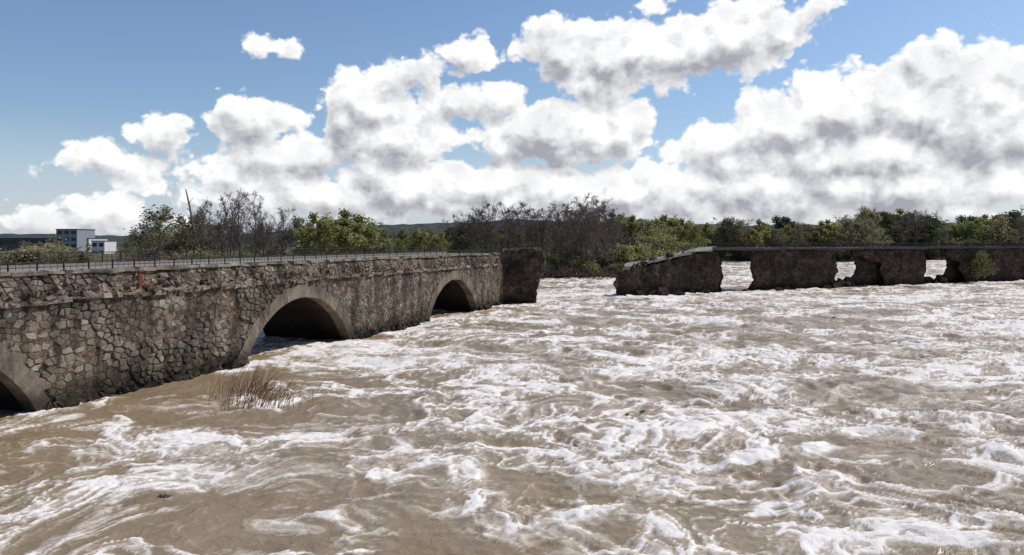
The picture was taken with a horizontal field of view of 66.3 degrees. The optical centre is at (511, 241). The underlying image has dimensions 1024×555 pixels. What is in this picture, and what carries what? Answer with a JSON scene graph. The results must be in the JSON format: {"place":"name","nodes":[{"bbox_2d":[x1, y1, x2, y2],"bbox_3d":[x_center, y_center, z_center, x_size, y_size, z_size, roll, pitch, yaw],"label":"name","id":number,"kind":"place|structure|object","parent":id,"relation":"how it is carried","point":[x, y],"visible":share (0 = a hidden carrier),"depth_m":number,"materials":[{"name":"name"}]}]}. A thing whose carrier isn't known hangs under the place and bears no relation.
{"place":"outdoors","nodes":[
{"label":"outdoors","id":0,"kind":"place"},
{"bbox_2d":[57,229,95,229],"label":"roof parapet","id":1,"kind":"structure","parent":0,"point":[76,229],"depth_m":421.31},
{"bbox_2d":[0,219,1016,247],"bbox_3d":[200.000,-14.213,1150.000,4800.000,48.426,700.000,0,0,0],"label":"hills","id":2,"kind":"structure","parent":0,"point":[391,230],"depth_m":1021.51,"materials":[{"name":"green plant"}]},
{"bbox_2d":[0,260,1023,554],"bbox_3d":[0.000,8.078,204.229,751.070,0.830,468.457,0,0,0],"label":"river water","id":3,"kind":"structure","parent":0,"point":[872,420],"depth_m":31.76,"materials":[{"name":"brown liquid"}]},
{"bbox_2d":[204,359,324,410],"bbox_3d":[-12.931,7.201,39.701,6.144,2.013,5.196,0,0,0],"label":"reed clump","id":4,"kind":"object","parent":3,"relation":"in","point":[260,392],"visible":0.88,"depth_m":38.72,"materials":[{"name":"brown plant"}]},
{"bbox_2d":[0,246,545,410],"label":"stone arch bridge","id":5,"kind":"structure","parent":3,"relation":"in","point":[72,336],"depth_m":47.39,"materials":[{"name":"stone"}]},
{"bbox_2d":[137,270,143,289],"bbox_3d":[-20.161,2.145,42.555,0.120,1.130,0.400,0,0,19],"label":"water level gauge","id":6,"kind":"object","parent":5,"relation":"attached to","point":[140,278],"visible":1,"depth_m":42.54,"materials":[{"name":"paint"}]},
{"bbox_2d":[156,317,834,497],"bbox_3d":[18.073,8.031,48.053,17.348,0.364,73.265,0,0,38],"label":"floating debris","id":7,"kind":"object","parent":3,"relation":"on","point":[168,496],"visible":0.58,"depth_m":24.50,"materials":[{"name":"brown wood"}]},
{"bbox_2d":[613,242,1023,295],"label":"collapsed bridge section","id":8,"kind":"object","parent":3,"relation":"in","point":[776,267],"visible":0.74,"depth_m":131.70,"materials":[{"name":"stone"}]},
{"bbox_2d":[968,250,999,279],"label":"green shrub","id":9,"kind":"object","parent":8,"relation":"on","point":[980,261],"visible":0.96,"depth_m":150.85,"materials":[{"name":"green plant"}]},
{"bbox_2d":[0,0,1023,235],"label":"sky","id":10,"kind":"structure","parent":0,"point":[393,112],"materials":[{"name":"blue"}]},
{"bbox_2d":[88,247,945,276],"bbox_3d":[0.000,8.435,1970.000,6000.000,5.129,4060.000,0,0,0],"label":"ground","id":11,"kind":"structure","parent":0,"point":[110,257],"depth_m":331.01,"materials":[{"name":"soil"}]},
{"bbox_2d":[0,238,55,250],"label":"industrial shed","id":12,"kind":"structure","parent":11,"relation":"on","point":[12,244],"depth_m":430.00,"materials":[{"name":"grey metal"}]},
{"bbox_2d":[0,240,51,250],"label":"windows","id":13,"kind":"structure","parent":12,"relation":"in","point":[1,241],"depth_m":429.95,"materials":[{"name":"black glass"}]},
{"bbox_2d":[0,239,59,268],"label":"olive bush","id":14,"kind":"object","parent":11,"relation":"on","point":[33,254],"visible":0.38,"depth_m":140.53,"materials":[{"name":"green plant"}]},
{"bbox_2d":[16,240,45,248],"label":"olive bush","id":15,"kind":"object","parent":11,"relation":"on","point":[31,244],"visible":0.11,"depth_m":158.74,"materials":[{"name":"green plant"}]},
{"bbox_2d":[20,237,80,263],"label":"olive bush","id":16,"kind":"object","parent":11,"relation":"on","point":[61,248],"visible":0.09,"depth_m":148.71,"materials":[{"name":"green plant"}]},
{"bbox_2d":[24,243,101,267],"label":"olive bush","id":17,"kind":"object","parent":11,"relation":"on","point":[65,256],"visible":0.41,"depth_m":139.32,"materials":[{"name":"green plant"}]},
{"bbox_2d":[56,230,94,251],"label":"building","id":18,"kind":"structure","parent":11,"relation":"on","point":[81,236],"depth_m":421.39,"materials":[{"name":"white paint"}]},
{"bbox_2d":[57,231,75,246],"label":"windows","id":19,"kind":"structure","parent":18,"relation":"attached to","point":[72,239],"depth_m":419.93,"materials":[{"name":"blue glass"}]},
{"bbox_2d":[87,239,107,251],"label":"walls","id":20,"kind":"structure","parent":11,"relation":"on","point":[89,240],"depth_m":434.81,"materials":[{"name":"white paint"}]},
{"bbox_2d":[91,241,115,253],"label":"walls","id":21,"kind":"structure","parent":11,"relation":"on","point":[108,246],"depth_m":401.00,"materials":[{"name":"white paint"}]},
{"bbox_2d":[92,243,102,253],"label":"windows","id":22,"kind":"structure","parent":21,"relation":"attached to","point":[95,244],"depth_m":399.93,"materials":[{"name":"blue glass"}]},
{"bbox_2d":[106,204,209,261],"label":"willow tree","id":23,"kind":"object","parent":11,"relation":"on","point":[157,224],"visible":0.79,"depth_m":141.97,"materials":[{"name":"green plant"}]},
{"bbox_2d":[156,212,217,253],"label":"willow tree","id":24,"kind":"object","parent":11,"relation":"on","point":[191,241],"visible":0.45,"depth_m":148.87,"materials":[{"name":"green plant"}]},
{"bbox_2d":[185,189,197,249],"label":"dead tree trunk","id":25,"kind":"object","parent":11,"relation":"on","point":[193,226],"visible":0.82,"depth_m":143.86,"materials":[{"name":"wood"}]},
{"bbox_2d":[183,207,211,247],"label":"bare tree","id":26,"kind":"object","parent":11,"relation":"on","point":[201,220],"visible":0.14,"depth_m":157.81,"materials":[{"name":"brown plant"}]},
{"bbox_2d":[188,199,225,253],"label":"poplar tree","id":27,"kind":"object","parent":11,"relation":"on","point":[203,219],"visible":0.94,"depth_m":145.68,"materials":[{"name":"brown plant"}]},
{"bbox_2d":[194,202,233,251],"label":"bare tree","id":28,"kind":"object","parent":11,"relation":"on","point":[210,213],"visible":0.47,"depth_m":156.77,"materials":[{"name":"brown plant"}]},
{"bbox_2d":[209,190,237,255],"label":"tree","id":29,"kind":"object","parent":11,"relation":"on","point":[225,216],"visible":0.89,"depth_m":150.24,"materials":[{"name":"brown plant"}]},
{"bbox_2d":[219,200,252,257],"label":"bare tree","id":30,"kind":"object","parent":11,"relation":"on","point":[234,247],"visible":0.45,"depth_m":156.89,"materials":[{"name":"brown plant"}]},
{"bbox_2d":[215,188,260,255],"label":"tree","id":31,"kind":"object","parent":11,"relation":"on","point":[239,230],"visible":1,"depth_m":147.39,"materials":[{"name":"brown plant"}]},
{"bbox_2d":[240,189,270,257],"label":"tree","id":32,"kind":"object","parent":11,"relation":"on","point":[253,211],"visible":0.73,"depth_m":151.32,"materials":[{"name":"brown plant"}]},
{"bbox_2d":[244,202,280,256],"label":"bare tree","id":33,"kind":"object","parent":11,"relation":"on","point":[261,226],"visible":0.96,"depth_m":149.51,"materials":[{"name":"brown plant"}]},
{"bbox_2d":[259,206,297,256],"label":"bare tree","id":34,"kind":"object","parent":11,"relation":"on","point":[281,234],"visible":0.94,"depth_m":152.21,"materials":[{"name":"brown plant"}]},
{"bbox_2d":[275,216,324,256],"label":"willow tree","id":35,"kind":"object","parent":11,"relation":"on","point":[297,224],"visible":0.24,"depth_m":153.63,"materials":[{"name":"green plant"}]},
{"bbox_2d":[290,211,356,255],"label":"leafy tree","id":36,"kind":"object","parent":11,"relation":"on","point":[323,227],"visible":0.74,"depth_m":148.18,"materials":[{"name":"green plant"}]},
{"bbox_2d":[310,208,394,257],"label":"leafy tree","id":37,"kind":"object","parent":11,"relation":"on","point":[344,229],"visible":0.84,"depth_m":143.73,"materials":[{"name":"green plant"}]},
{"bbox_2d":[356,221,397,255],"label":"leafy tree","id":38,"kind":"object","parent":11,"relation":"on","point":[384,231],"visible":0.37,"depth_m":151.61,"materials":[{"name":"green plant"}]},
{"bbox_2d":[17,193,1023,277],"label":"riverbank trees","id":39,"kind":"object","parent":11,"relation":"on","point":[621,239],"visible":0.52,"depth_m":215.07,"materials":[{"name":"green plant"}]},
{"bbox_2d":[541,257,620,278],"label":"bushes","id":40,"kind":"object","parent":11,"relation":"on","point":[581,273],"visible":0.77,"depth_m":167.91,"materials":[{"name":"green plant"}]}
]}

